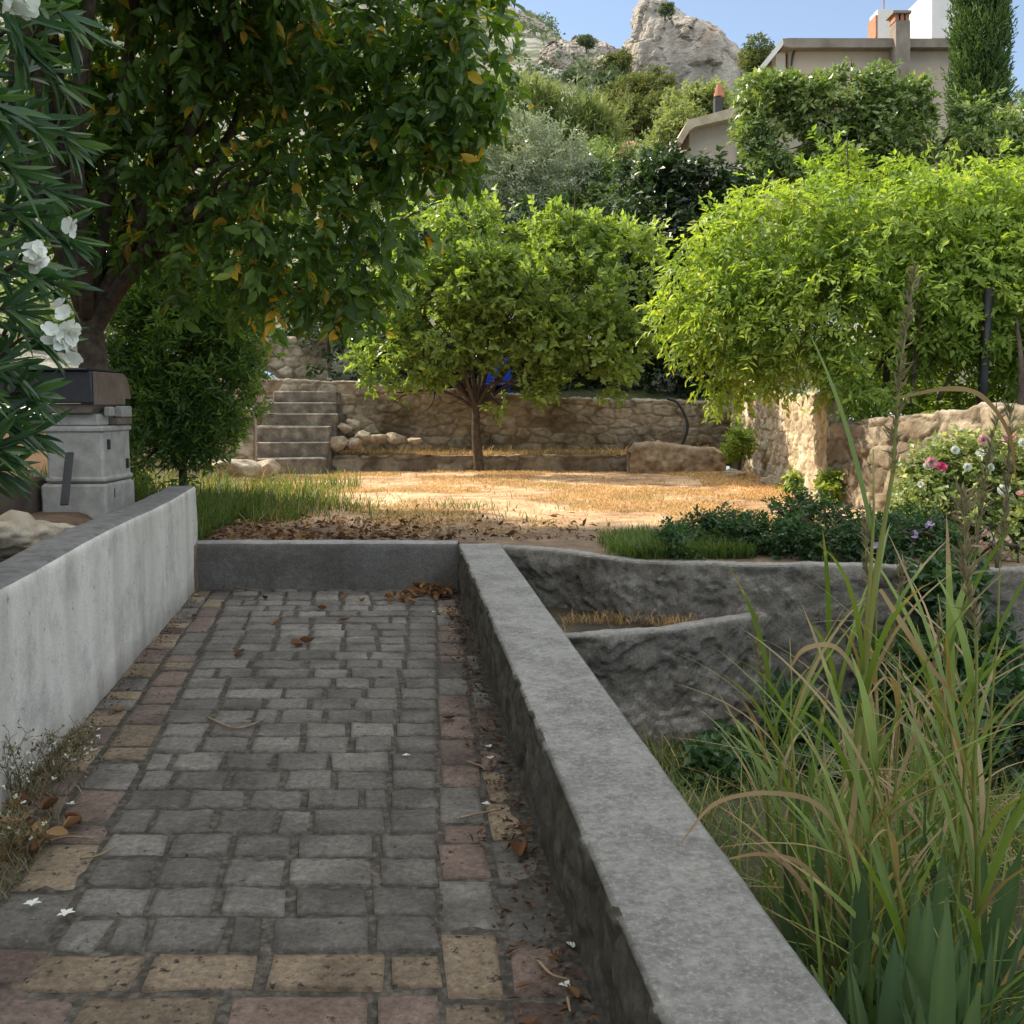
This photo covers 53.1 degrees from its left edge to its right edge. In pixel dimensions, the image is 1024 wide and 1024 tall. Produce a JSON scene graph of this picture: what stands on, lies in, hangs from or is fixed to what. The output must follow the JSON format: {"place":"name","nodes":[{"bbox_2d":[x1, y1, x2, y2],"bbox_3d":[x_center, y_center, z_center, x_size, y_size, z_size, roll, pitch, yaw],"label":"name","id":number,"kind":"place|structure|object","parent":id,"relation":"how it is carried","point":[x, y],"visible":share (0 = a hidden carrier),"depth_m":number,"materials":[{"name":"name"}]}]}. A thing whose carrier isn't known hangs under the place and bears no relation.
{"place":"outdoors","nodes":[
{"label":"outdoors","id":0,"kind":"place"},
{"bbox_2d":[0,587,600,1023],"bbox_3d":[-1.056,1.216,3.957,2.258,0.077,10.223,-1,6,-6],"label":"path","id":1,"kind":"structure","parent":0,"point":[406,923],"depth_m":3.76,"materials":[{"name":"stone"}]},
{"bbox_2d":[0,784,53,869],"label":"dry weed","id":2,"kind":"object","parent":1,"relation":"on","point":[11,827],"visible":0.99,"depth_m":3.60,"materials":[{"name":"brown plant"}]},
{"bbox_2d":[0,718,88,807],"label":"dry weed","id":3,"kind":"object","parent":1,"relation":"on","point":[12,768],"visible":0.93,"depth_m":4.08,"materials":[{"name":"brown plant"}]},
{"bbox_2d":[0,722,102,899],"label":"weed tufts","id":4,"kind":"object","parent":1,"relation":"on","point":[36,775],"visible":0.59,"depth_m":4.00,"materials":[{"name":"plant"}]},
{"bbox_2d":[32,715,105,781],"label":"dry weed","id":5,"kind":"object","parent":1,"relation":"on","point":[66,756],"visible":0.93,"depth_m":4.36,"materials":[{"name":"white plant"}]},
{"bbox_2d":[0,486,197,811],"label":"plastered wall","id":6,"kind":"structure","parent":1,"relation":"on","point":[89,610],"depth_m":5.27,"materials":[{"name":"white paint"}]},
{"bbox_2d":[432,588,597,1023],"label":"debris","id":7,"kind":"object","parent":1,"relation":"on","point":[574,991],"visible":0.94,"depth_m":3.74,"materials":[{"name":"brown plant"}]},
{"bbox_2d":[458,543,846,1023],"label":"concrete parapet","id":8,"kind":"structure","parent":1,"relation":"on","point":[660,935],"depth_m":2.86,"materials":[{"name":"concrete"}]},
{"bbox_2d":[132,461,592,528],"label":"green grass","id":9,"kind":"structure","parent":0,"point":[294,507],"depth_m":12.05,"materials":[{"name":"plant"}]},
{"bbox_2d":[0,0,1016,409],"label":"hillside","id":10,"kind":"structure","parent":0,"point":[534,46],"depth_m":25.34,"materials":[{"name":"plant"}]},
{"bbox_2d":[0,50,466,345],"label":"leafy tree","id":11,"kind":"object","parent":10,"relation":"on","point":[377,206],"visible":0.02,"depth_m":24.57,"materials":[{"name":"green plant"}]},
{"bbox_2d":[219,336,330,380],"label":"stone wall","id":12,"kind":"structure","parent":10,"relation":"on","point":[294,363],"depth_m":21.79,"materials":[{"name":"stone"}]},
{"bbox_2d":[291,186,680,392],"bbox_3d":[-0.521,-4.230,21.258,8.220,4.977,2.272,0,6,0],"label":"dark hedge","id":13,"kind":"object","parent":10,"relation":"on","point":[403,373],"visible":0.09,"depth_m":20.99,"materials":[{"name":"green plant"}]},
{"bbox_2d":[431,95,606,316],"bbox_3d":[0.136,-7.541,25.712,5.031,5.838,3.031,0,6,0],"label":"olive tree","id":14,"kind":"object","parent":10,"relation":"on","point":[530,179],"visible":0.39,"depth_m":25.16,"materials":[{"name":"green plant"}]},
{"bbox_2d":[25,1,1023,121],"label":"hillside scrub","id":15,"kind":"object","parent":10,"relation":"on","point":[576,63],"visible":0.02,"depth_m":123.42,"materials":[{"name":"green plant"}]},
{"bbox_2d":[456,67,637,198],"bbox_3d":[0.680,-11.491,33.677,7.075,6.251,4.026,0,6,0],"label":"feathery tree","id":16,"kind":"object","parent":10,"relation":"on","point":[596,118],"visible":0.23,"depth_m":33.10,"materials":[{"name":"green plant"}]},
{"bbox_2d":[537,40,591,76],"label":"rock outcrop","id":17,"kind":"object","parent":10,"relation":"on","point":[548,49],"visible":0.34,"depth_m":134.22,"materials":[{"name":"stone"}]},
{"bbox_2d":[556,141,650,290],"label":"leafy bush","id":18,"kind":"object","parent":10,"relation":"on","point":[582,199],"visible":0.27,"depth_m":25.39,"materials":[{"name":"green plant"}]},
{"bbox_2d":[614,90,658,145],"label":"pine tree","id":19,"kind":"object","parent":10,"relation":"on","point":[633,101],"visible":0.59,"depth_m":59.04,"materials":[{"name":"green plant"}]},
{"bbox_2d":[615,64,678,133],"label":"pine tree","id":20,"kind":"object","parent":10,"relation":"on","point":[642,83],"visible":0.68,"depth_m":70.50,"materials":[{"name":"green plant"}]},
{"bbox_2d":[640,97,705,150],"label":"tree","id":21,"kind":"object","parent":10,"relation":"on","point":[669,126],"visible":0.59,"depth_m":47.82,"materials":[{"name":"green plant"}]},
{"bbox_2d":[623,0,746,98],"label":"limestone crag","id":22,"kind":"structure","parent":10,"relation":"on","point":[681,45],"depth_m":175.12,"materials":[{"name":"stone"}]},
{"bbox_2d":[603,134,770,399],"bbox_3d":[3.645,-4.955,21.179,3.370,5.889,3.177,0,6,0],"label":"ivy tree","id":23,"kind":"object","parent":10,"relation":"on","point":[667,181],"visible":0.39,"depth_m":20.45,"materials":[{"name":"green plant"}]},
{"bbox_2d":[650,74,733,119],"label":"tree","id":24,"kind":"object","parent":10,"relation":"on","point":[705,94],"visible":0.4,"depth_m":49.33,"materials":[{"name":"green plant"}]},
{"bbox_2d":[735,31,775,75],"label":"tree","id":25,"kind":"object","parent":10,"relation":"on","point":[756,55],"visible":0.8,"depth_m":103.95,"materials":[{"name":"green plant"}]},
{"bbox_2d":[669,84,852,246],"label":"house","id":26,"kind":"structure","parent":10,"relation":"on","point":[709,132],"depth_m":34.86,"materials":[{"name":"paint"}]},
{"bbox_2d":[729,0,1005,197],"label":"house","id":27,"kind":"structure","parent":10,"relation":"on","point":[913,37],"depth_m":43.23,"materials":[{"name":"paint"}]},
{"bbox_2d":[725,55,1023,205],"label":"glossy tree","id":28,"kind":"object","parent":10,"relation":"on","point":[904,125],"visible":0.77,"depth_m":22.75,"materials":[{"name":"green plant"}]},
{"bbox_2d":[940,0,1019,179],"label":"cypress","id":29,"kind":"object","parent":10,"relation":"on","point":[980,33],"visible":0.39,"depth_m":31.20,"materials":[{"name":"green plant"}]},
{"bbox_2d":[0,0,1023,469],"label":"sky","id":30,"kind":"structure","parent":0,"point":[608,21],"materials":[{"name":"blue"}]},
{"bbox_2d":[31,470,1023,607],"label":"garden ground","id":31,"kind":"structure","parent":0,"point":[572,541],"depth_m":11.45,"materials":[{"name":"soil"}]},
{"bbox_2d":[0,477,46,514],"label":"plant pot","id":32,"kind":"object","parent":31,"relation":"on","point":[22,503],"visible":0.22,"depth_m":7.86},
{"bbox_2d":[0,368,134,518],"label":"barbecue","id":33,"kind":"object","parent":31,"relation":"on","point":[93,439],"visible":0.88,"depth_m":8.01,"materials":[{"name":"concrete"}]},
{"bbox_2d":[2,463,281,539],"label":"green grass","id":34,"kind":"structure","parent":31,"relation":"on","point":[207,512],"depth_m":9.98,"materials":[{"name":"plant"}]},
{"bbox_2d":[130,407,257,477],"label":"stair side wall","id":35,"kind":"structure","parent":31,"relation":"on","point":[249,450],"depth_m":16.96,"materials":[{"name":"stone"}]},
{"bbox_2d":[104,231,292,488],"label":"garden shrub","id":36,"kind":"object","parent":31,"relation":"on","point":[184,409],"visible":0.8,"depth_m":11.70,"materials":[{"name":"green plant"}]},
{"bbox_2d":[0,0,536,417],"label":"shade tree","id":37,"kind":"object","parent":31,"relation":"on","point":[279,59],"visible":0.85,"depth_m":8.79,"materials":[{"name":"green plant"}]},
{"bbox_2d":[257,391,346,473],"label":"stone staircase","id":38,"kind":"structure","parent":31,"relation":"on","point":[300,430],"depth_m":18.35,"materials":[{"name":"stone"}]},
{"bbox_2d":[196,540,458,589],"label":"kerb wall","id":39,"kind":"structure","parent":31,"relation":"on","point":[324,564],"depth_m":8.89,"materials":[{"name":"concrete"}]},
{"bbox_2d":[203,504,617,540],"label":"leaf litter","id":40,"kind":"object","parent":31,"relation":"on","point":[279,532],"visible":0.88,"depth_m":9.56,"materials":[{"name":"plant"}]},
{"bbox_2d":[332,453,626,471],"bbox_3d":[-0.700,-0.875,18.671,5.600,0.410,0.278,0,6,0],"label":"terrace edging","id":41,"kind":"object","parent":31,"relation":"on","point":[518,462],"visible":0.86,"depth_m":18.57,"materials":[{"name":"brown stone"}]},
{"bbox_2d":[335,183,674,471],"bbox_3d":[-0.029,-3.188,18.170,6.082,5.187,3.336,0,6,0],"label":"tree","id":42,"kind":"object","parent":31,"relation":"on","point":[537,298],"visible":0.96,"depth_m":17.48,"materials":[{"name":"green plant"}]},
{"bbox_2d":[626,440,726,473],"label":"stone block","id":43,"kind":"structure","parent":31,"relation":"on","point":[644,457],"depth_m":18.03,"materials":[{"name":"stone"}]},
{"bbox_2d":[595,521,758,558],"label":"green grass","id":44,"kind":"structure","parent":31,"relation":"on","point":[635,544],"depth_m":8.14,"materials":[{"name":"plant"}]},
{"bbox_2d":[648,501,783,559],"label":"shrub","id":45,"kind":"object","parent":31,"relation":"on","point":[708,522],"visible":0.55,"depth_m":8.33,"materials":[{"name":"green plant"}]},
{"bbox_2d":[718,420,759,469],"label":"shrub","id":46,"kind":"object","parent":31,"relation":"on","point":[741,439],"depth_m":16.49,"materials":[{"name":"green plant"}]},
{"bbox_2d":[499,544,1023,747],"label":"cement retaining wall","id":47,"kind":"structure","parent":31,"relation":"on","point":[781,595],"depth_m":7.75,"materials":[{"name":"concrete"}]},
{"bbox_2d":[896,548,998,629],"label":"broad weed","id":48,"kind":"object","parent":47,"relation":"on","point":[934,566],"visible":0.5,"depth_m":7.18,"materials":[{"name":"green plant"}]},
{"bbox_2d":[729,377,847,501],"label":"pale stone wall","id":49,"kind":"structure","parent":31,"relation":"on","point":[795,440],"depth_m":14.96,"materials":[{"name":"stone"}]},
{"bbox_2d":[749,478,937,563],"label":"shrub","id":50,"kind":"object","parent":31,"relation":"on","point":[797,526],"visible":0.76,"depth_m":8.10,"materials":[{"name":"green plant"}]},
{"bbox_2d":[860,501,973,561],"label":"mauve shrub","id":51,"kind":"object","parent":31,"relation":"on","point":[931,528],"visible":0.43,"depth_m":8.18,"materials":[{"name":"green plant"}]},
{"bbox_2d":[826,402,1023,512],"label":"brown stone wall","id":52,"kind":"structure","parent":31,"relation":"on","point":[869,436],"depth_m":11.32,"materials":[{"name":"stone"}]},
{"bbox_2d":[882,418,1023,549],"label":"rose bush","id":53,"kind":"object","parent":31,"relation":"on","point":[935,484],"visible":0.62,"depth_m":8.91,"materials":[{"name":"green plant"}]},
{"bbox_2d":[970,525,1023,567],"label":"peach plant","id":54,"kind":"object","parent":31,"relation":"on","point":[1007,541],"visible":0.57,"depth_m":7.89,"materials":[{"name":"green plant"}]},
{"bbox_2d":[196,469,861,540],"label":"dry grass","id":55,"kind":"structure","parent":0,"point":[715,478],"depth_m":13.77,"materials":[{"name":"plant"}]},
{"bbox_2d":[333,454,731,455],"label":"terrace","id":56,"kind":"structure","parent":0,"point":[445,455],"depth_m":18.73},
{"bbox_2d":[220,378,731,465],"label":"rubble stone wall","id":57,"kind":"structure","parent":56,"relation":"on","point":[446,420],"depth_m":19.68,"materials":[{"name":"stone"}]},
{"bbox_2d":[338,441,722,455],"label":"dry grass","id":58,"kind":"structure","parent":56,"relation":"on","point":[529,452],"depth_m":18.96,"materials":[{"name":"plant"}]},
{"bbox_2d":[545,606,754,729],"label":"planter soil","id":59,"kind":"structure","parent":0,"point":[554,612],"depth_m":7.82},
{"bbox_2d":[640,717,1023,1023],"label":"pit ground","id":60,"kind":"structure","parent":0,"point":[1017,920],"depth_m":5.23,"materials":[{"name":"plant"}]},
{"bbox_2d":[565,611,767,757],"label":"cement planter wall","id":61,"kind":"structure","parent":60,"relation":"on","point":[638,672],"depth_m":7.39,"materials":[{"name":"concrete"}]},
{"bbox_2d":[673,726,759,792],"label":"broad weed","id":62,"kind":"object","parent":60,"relation":"on","point":[712,761],"visible":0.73,"depth_m":6.31,"materials":[{"name":"green plant"}]},
{"bbox_2d":[681,718,781,780],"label":"broad weed","id":63,"kind":"object","parent":60,"relation":"on","point":[720,722],"visible":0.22,"depth_m":6.85,"materials":[{"name":"green plant"}]},
{"bbox_2d":[667,563,919,887],"bbox_3d":[1.017,0.881,3.574,0.730,1.438,0.770,-2,6,-16],"label":"reed","id":64,"kind":"object","parent":60,"relation":"on","point":[768,676],"visible":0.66,"depth_m":3.68,"materials":[{"name":"green plant"}]},
{"bbox_2d":[752,666,851,762],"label":"broad weed","id":65,"kind":"object","parent":60,"relation":"on","point":[784,686],"visible":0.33,"depth_m":6.82,"materials":[{"name":"green plant"}]},
{"bbox_2d":[673,596,941,938],"bbox_3d":[0.985,0.931,3.532,0.808,1.247,0.460,-1,6,-8],"label":"reed","id":66,"kind":"object","parent":60,"relation":"on","point":[812,850],"visible":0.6,"depth_m":3.46,"materials":[{"name":"green plant"}]},
{"bbox_2d":[695,608,928,896],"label":"reed","id":67,"kind":"object","parent":60,"relation":"on","point":[757,652],"visible":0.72,"depth_m":4.12,"materials":[{"name":"green plant"}]},
{"bbox_2d":[727,682,916,910],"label":"reed","id":68,"kind":"object","parent":60,"relation":"on","point":[766,767],"visible":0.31,"depth_m":3.91,"materials":[{"name":"green plant"}]},
{"bbox_2d":[661,554,1009,885],"bbox_3d":[1.174,0.870,3.611,1.092,1.450,0.736,5,8,41],"label":"reed","id":69,"kind":"object","parent":60,"relation":"on","point":[891,646],"visible":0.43,"depth_m":3.63,"materials":[{"name":"green plant"}]},
{"bbox_2d":[768,811,909,984],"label":"iris","id":70,"kind":"object","parent":60,"relation":"on","point":[787,929],"visible":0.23,"depth_m":3.20,"materials":[{"name":"green plant"}]},
{"bbox_2d":[807,842,874,999],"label":"iris","id":71,"kind":"object","parent":60,"relation":"on","point":[843,945],"visible":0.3,"depth_m":2.95,"materials":[{"name":"green plant"}]},
{"bbox_2d":[776,718,908,803],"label":"broad weed","id":72,"kind":"object","parent":60,"relation":"on","point":[797,750],"visible":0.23,"depth_m":6.10,"materials":[{"name":"green plant"}]},
{"bbox_2d":[680,258,1016,998],"bbox_3d":[0.952,0.430,2.877,0.858,2.282,0.946,2,6,17],"label":"reed","id":73,"kind":"object","parent":60,"relation":"on","point":[867,670],"visible":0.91,"depth_m":2.91,"materials":[{"name":"green plant"}]},
{"bbox_2d":[742,331,954,941],"bbox_3d":[0.995,0.504,3.024,0.732,2.120,0.934,0,6,0],"label":"reed","id":74,"kind":"object","parent":60,"relation":"on","point":[864,755],"visible":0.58,"depth_m":3.06,"materials":[{"name":"green plant"}]},
{"bbox_2d":[746,680,967,945],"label":"reed","id":75,"kind":"object","parent":60,"relation":"on","point":[827,903],"visible":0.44,"depth_m":3.31,"materials":[{"name":"green plant"}]},
{"bbox_2d":[746,529,971,822],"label":"reed","id":76,"kind":"object","parent":60,"relation":"on","point":[838,687],"visible":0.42,"depth_m":4.75,"materials":[{"name":"green plant"}]},
{"bbox_2d":[849,855,875,1023],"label":"iris","id":77,"kind":"object","parent":60,"relation":"on","point":[860,927],"visible":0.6,"depth_m":2.57,"materials":[{"name":"green plant"}]},
{"bbox_2d":[717,562,1022,969],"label":"reed","id":78,"kind":"object","parent":60,"relation":"on","point":[872,739],"visible":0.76,"depth_m":2.53,"materials":[{"name":"green plant"}]},
{"bbox_2d":[810,938,929,1023],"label":"iris","id":79,"kind":"object","parent":60,"relation":"on","point":[890,997],"visible":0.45,"depth_m":2.22,"materials":[{"name":"green plant"}]},
{"bbox_2d":[740,627,1022,1000],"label":"reed","id":80,"kind":"object","parent":60,"relation":"on","point":[885,892],"visible":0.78,"depth_m":2.49,"materials":[{"name":"green plant"}]},
{"bbox_2d":[748,652,1021,926],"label":"reed","id":81,"kind":"object","parent":60,"relation":"on","point":[896,686],"visible":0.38,"depth_m":3.34,"materials":[{"name":"green plant"}]},
{"bbox_2d":[777,737,1000,986],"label":"reed","id":82,"kind":"object","parent":60,"relation":"on","point":[814,832],"visible":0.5,"depth_m":3.04,"materials":[{"name":"green plant"}]},
{"bbox_2d":[755,634,1023,938],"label":"reed","id":83,"kind":"object","parent":60,"relation":"on","point":[999,798],"visible":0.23,"depth_m":3.78,"materials":[{"name":"green plant"}]},
{"bbox_2d":[758,607,1021,913],"bbox_3d":[1.510,0.994,4.025,0.942,1.252,0.636,5,8,41],"label":"reed","id":84,"kind":"object","parent":60,"relation":"on","point":[933,663],"visible":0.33,"depth_m":4.06,"materials":[{"name":"green plant"}]},
{"bbox_2d":[768,510,1021,845],"bbox_3d":[1.679,0.815,4.261,0.841,1.657,1.247,-2,6,-18],"label":"reed","id":85,"kind":"object","parent":60,"relation":"on","point":[866,557],"visible":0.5,"depth_m":4.26,"materials":[{"name":"green plant"}]},
{"bbox_2d":[772,399,1023,907],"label":"reed","id":86,"kind":"object","parent":60,"relation":"on","point":[1001,532],"visible":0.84,"depth_m":3.27,"materials":[{"name":"green plant"}]},
{"bbox_2d":[840,628,962,744],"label":"broad weed","id":87,"kind":"object","parent":60,"relation":"on","point":[907,662],"visible":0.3,"depth_m":6.99,"materials":[{"name":"green plant"}]},
{"bbox_2d":[806,534,1023,947],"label":"reed","id":88,"kind":"object","parent":60,"relation":"on","point":[967,657],"visible":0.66,"depth_m":2.92,"materials":[{"name":"green plant"}]},
{"bbox_2d":[840,891,994,1023],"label":"iris","id":89,"kind":"object","parent":60,"relation":"on","point":[925,957],"visible":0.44,"depth_m":2.36,"materials":[{"name":"green plant"}]},
{"bbox_2d":[820,400,1023,886],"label":"reed","id":90,"kind":"object","parent":60,"relation":"on","point":[988,459],"visible":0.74,"depth_m":3.39,"materials":[{"name":"green plant"}]},
{"bbox_2d":[821,511,1023,881],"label":"reed","id":91,"kind":"object","parent":60,"relation":"on","point":[949,655],"visible":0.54,"depth_m":3.29,"materials":[{"name":"green plant"}]},
{"bbox_2d":[831,889,1023,1023],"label":"iris","id":92,"kind":"object","parent":60,"relation":"on","point":[913,928],"visible":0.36,"depth_m":2.47,"materials":[{"name":"green plant"}]},
{"bbox_2d":[862,847,1005,1012],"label":"iris","id":93,"kind":"object","parent":60,"relation":"on","point":[941,891],"visible":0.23,"depth_m":2.83,"materials":[{"name":"green plant"}]},
{"bbox_2d":[904,897,980,1023],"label":"iris","id":94,"kind":"object","parent":60,"relation":"on","point":[942,1008],"visible":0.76,"depth_m":2.05,"materials":[{"name":"green plant"}]},
{"bbox_2d":[861,477,1023,1022],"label":"reed","id":95,"kind":"object","parent":60,"relation":"on","point":[975,852],"visible":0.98,"depth_m":2.71,"materials":[{"name":"green plant"}]},
{"bbox_2d":[884,902,1023,1023],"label":"iris","id":96,"kind":"object","parent":60,"relation":"on","point":[988,987],"visible":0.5,"depth_m":2.65,"materials":[{"name":"green plant"}]},
{"bbox_2d":[897,602,1023,718],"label":"broad weed","id":97,"kind":"object","parent":60,"relation":"on","point":[987,630],"visible":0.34,"depth_m":7.04,"materials":[{"name":"green plant"}]},
{"bbox_2d":[916,659,1023,788],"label":"broad weed","id":98,"kind":"object","parent":60,"relation":"on","point":[1002,697],"visible":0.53,"depth_m":6.32,"materials":[{"name":"green plant"}]},
{"bbox_2d":[923,829,1023,1019],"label":"iris","id":99,"kind":"object","parent":60,"relation":"on","point":[1003,908],"visible":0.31,"depth_m":2.99,"materials":[{"name":"green plant"}]},
{"bbox_2d":[657,689,1023,1023],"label":"reed grass","id":100,"kind":"structure","parent":0,"point":[909,826],"depth_m":3.46,"materials":[{"name":"green plant"}]},
{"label":"bank ground","id":101,"kind":"structure","parent":0,"visible":0},
{"bbox_2d":[0,510,57,558],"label":"boulder","id":102,"kind":"object","parent":101,"relation":"on","point":[20,531],"visible":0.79,"depth_m":5.58,"materials":[{"name":"stone"}]},
{"bbox_2d":[0,0,125,503],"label":"oleander bush","id":103,"kind":"object","parent":101,"relation":"on","point":[52,337],"visible":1,"depth_m":3.61,"materials":[{"name":"green plant"}]},
{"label":"side terrace","id":104,"kind":"structure","parent":0,"visible":0},
{"bbox_2d":[631,124,1023,425],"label":"climbing vine","id":105,"kind":"object","parent":104,"relation":"on","point":[959,240],"visible":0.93,"depth_m":12.38,"materials":[{"name":"green plant"}]},
{"bbox_2d":[977,286,994,404],"bbox_3d":[5.534,-1.696,11.988,0.125,1.851,0.110,0,6,0],"label":"pole","id":106,"kind":"object","parent":104,"relation":"on","point":[988,302],"visible":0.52,"depth_m":11.92,"materials":[{"name":"black metal"}]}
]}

